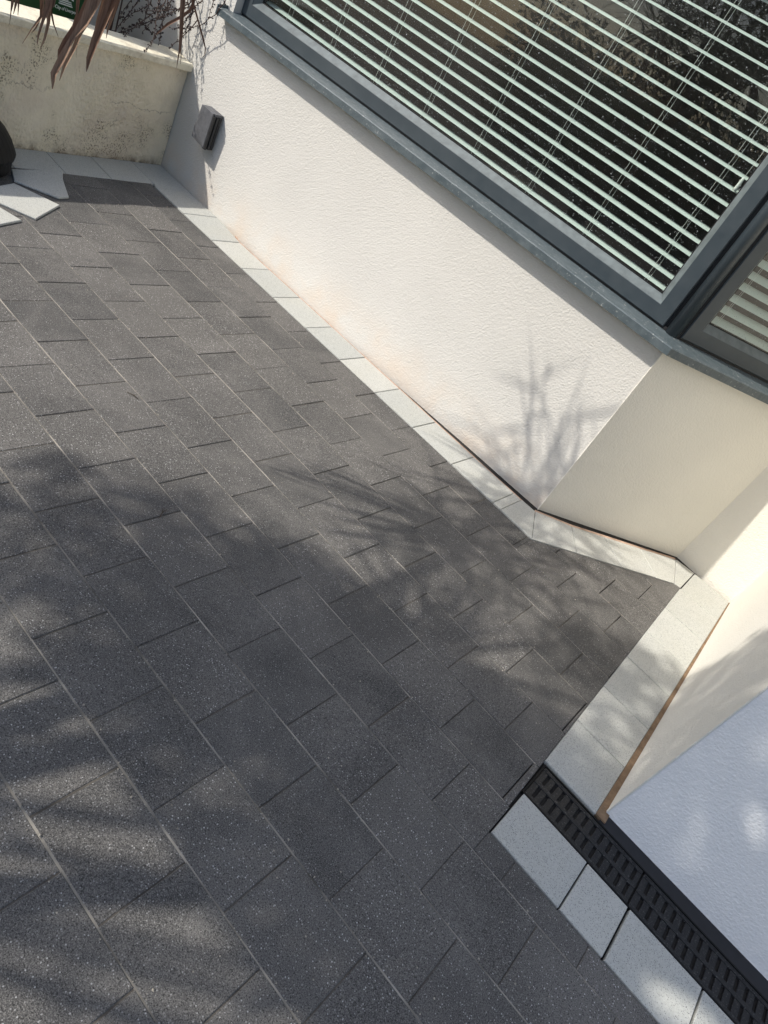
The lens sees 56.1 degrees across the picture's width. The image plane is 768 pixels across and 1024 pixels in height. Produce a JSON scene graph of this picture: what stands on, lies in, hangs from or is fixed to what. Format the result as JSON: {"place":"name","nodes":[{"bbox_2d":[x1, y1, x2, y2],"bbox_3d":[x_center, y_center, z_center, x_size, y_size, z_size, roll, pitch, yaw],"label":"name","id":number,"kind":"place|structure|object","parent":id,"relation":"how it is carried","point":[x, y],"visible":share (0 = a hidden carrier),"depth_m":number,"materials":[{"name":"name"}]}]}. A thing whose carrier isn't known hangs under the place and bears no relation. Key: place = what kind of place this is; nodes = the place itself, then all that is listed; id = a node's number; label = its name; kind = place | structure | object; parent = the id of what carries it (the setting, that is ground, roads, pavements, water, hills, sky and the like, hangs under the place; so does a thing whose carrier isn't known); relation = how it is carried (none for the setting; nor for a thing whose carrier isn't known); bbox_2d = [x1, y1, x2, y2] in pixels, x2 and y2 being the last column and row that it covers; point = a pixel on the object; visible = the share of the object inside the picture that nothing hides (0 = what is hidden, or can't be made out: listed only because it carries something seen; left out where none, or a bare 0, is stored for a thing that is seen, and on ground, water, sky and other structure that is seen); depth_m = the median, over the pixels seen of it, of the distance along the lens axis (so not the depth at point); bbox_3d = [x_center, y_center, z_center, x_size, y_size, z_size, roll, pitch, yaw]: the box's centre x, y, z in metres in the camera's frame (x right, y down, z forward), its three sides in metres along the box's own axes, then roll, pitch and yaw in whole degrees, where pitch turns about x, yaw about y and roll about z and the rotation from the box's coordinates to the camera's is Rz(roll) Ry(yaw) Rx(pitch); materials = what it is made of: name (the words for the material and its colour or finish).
{"place":"outdoors","nodes":[
{"label":"outdoors","id":0,"kind":"place"},
{"bbox_2d":[0,168,679,1023],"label":"charcoal paving","id":1,"kind":"structure","parent":0,"point":[114,850],"depth_m":1.96,"materials":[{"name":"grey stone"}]},
{"bbox_2d":[0,208,21,225],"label":"loose paving stone","id":2,"kind":"object","parent":1,"relation":"on","point":[6,218],"visible":1,"depth_m":3.02,"materials":[{"name":"stone"}]},
{"bbox_2d":[0,183,59,219],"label":"loose paving stone","id":3,"kind":"object","parent":1,"relation":"on","point":[22,200],"visible":1,"depth_m":3.20,"materials":[{"name":"stone"}]},
{"bbox_2d":[11,169,68,198],"bbox_3d":[-1.644,-1.593,3.439,0.241,0.008,0.338,5,42,-35],"label":"loose paving stone","id":4,"kind":"object","parent":1,"relation":"on","point":[50,183],"visible":1,"depth_m":3.41,"materials":[{"name":"stone"}]},
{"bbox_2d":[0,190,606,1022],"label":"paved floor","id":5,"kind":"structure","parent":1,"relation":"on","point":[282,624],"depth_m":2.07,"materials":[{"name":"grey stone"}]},
{"bbox_2d":[11,148,765,1023],"bbox_3d":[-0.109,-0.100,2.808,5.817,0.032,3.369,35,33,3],"label":"pale border paving","id":6,"kind":"structure","parent":0,"point":[593,752],"depth_m":2.69,"materials":[{"name":"stone"}]},
{"bbox_2d":[0,121,15,176],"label":"planter","id":7,"kind":"object","parent":6,"relation":"on","point":[7,154],"visible":1,"depth_m":3.22,"materials":[{"name":"black plastic"}]},
{"bbox_2d":[235,236,675,559],"bbox_3d":[0.103,-0.659,3.692,3.244,0.010,0.560,39,34,9],"label":"pink mortar fillet","id":8,"kind":"object","parent":6,"relation":"on","point":[471,454],"visible":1,"depth_m":3.54,"materials":[{"name":"concrete"}]},
{"bbox_2d":[594,603,729,823],"bbox_3d":[1.170,0.677,2.842,0.035,0.012,1.871,44,35,17],"label":"rusty mortar fillet","id":9,"kind":"object","parent":6,"relation":"on","point":[602,814],"visible":0.63,"depth_m":2.41,"materials":[{"name":"brown concrete"}]},
{"label":"ground","id":10,"kind":"structure","parent":0,"visible":0},
{"bbox_2d":[0,0,193,164],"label":"garden wall","id":11,"kind":"structure","parent":10,"relation":"on","point":[119,99],"depth_m":3.68,"materials":[{"name":"concrete"}]},
{"bbox_2d":[9,0,205,88],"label":"cabbage palm","id":12,"kind":"object","parent":10,"relation":"on","point":[87,11],"visible":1,"depth_m":1.81,"materials":[{"name":"brown plant"}]},
{"bbox_2d":[89,0,767,979],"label":"house","id":13,"kind":"structure","parent":10,"relation":"on","point":[535,352],"depth_m":3.45,"materials":[{"name":"painted plaster render"},{"name":"metal"},{"name":"glass"}]},
{"bbox_2d":[192,104,223,150],"bbox_3d":[-0.984,-2.138,4.012,0.129,0.195,0.069,45,35,19],"label":"wall vent","id":14,"kind":"object","parent":13,"relation":"attached to","point":[206,128],"depth_m":3.98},
{"bbox_2d":[241,0,767,326],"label":"window","id":15,"kind":"structure","parent":13,"relation":"in","point":[660,306],"depth_m":3.11,"materials":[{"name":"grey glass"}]},
{"bbox_2d":[267,0,767,290],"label":"venetian blind","id":16,"kind":"object","parent":13,"relation":"attached to","point":[646,258],"visible":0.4,"depth_m":3.03,"materials":[{"name":"white metal"}]},
{"bbox_2d":[681,229,767,381],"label":"window","id":17,"kind":"structure","parent":13,"relation":"in","point":[701,333],"depth_m":2.92,"materials":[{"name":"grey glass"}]},
{"bbox_2d":[711,260,767,351],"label":"venetian blind","id":18,"kind":"object","parent":13,"relation":"attached to","point":[749,307],"visible":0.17,"depth_m":2.98,"materials":[{"name":"white metal"}]},
{"bbox_2d":[521,764,767,1023],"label":"drain channel","id":19,"kind":"object","parent":10,"relation":"on","point":[718,974],"visible":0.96,"depth_m":1.97,"materials":[{"name":"black plastic"}]},
{"bbox_2d":[599,817,767,999],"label":"damp proof strip","id":20,"kind":"object","parent":10,"relation":"on","point":[750,972],"visible":0.4,"depth_m":2.02,"materials":[{"name":"black plastic"}]},
{"label":"side path","id":21,"kind":"structure","parent":0,"visible":0},
{"bbox_2d":[7,0,84,19],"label":"wheelie bin","id":22,"kind":"object","parent":21,"relation":"on","point":[65,8],"visible":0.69,"depth_m":3.72,"materials":[{"name":"green plastic"}]},
{"bbox_2d":[105,0,225,52],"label":"twiggy bush","id":23,"kind":"object","parent":21,"relation":"on","point":[159,16],"visible":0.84,"depth_m":3.84,"materials":[{"name":"brown plant"}]}
]}

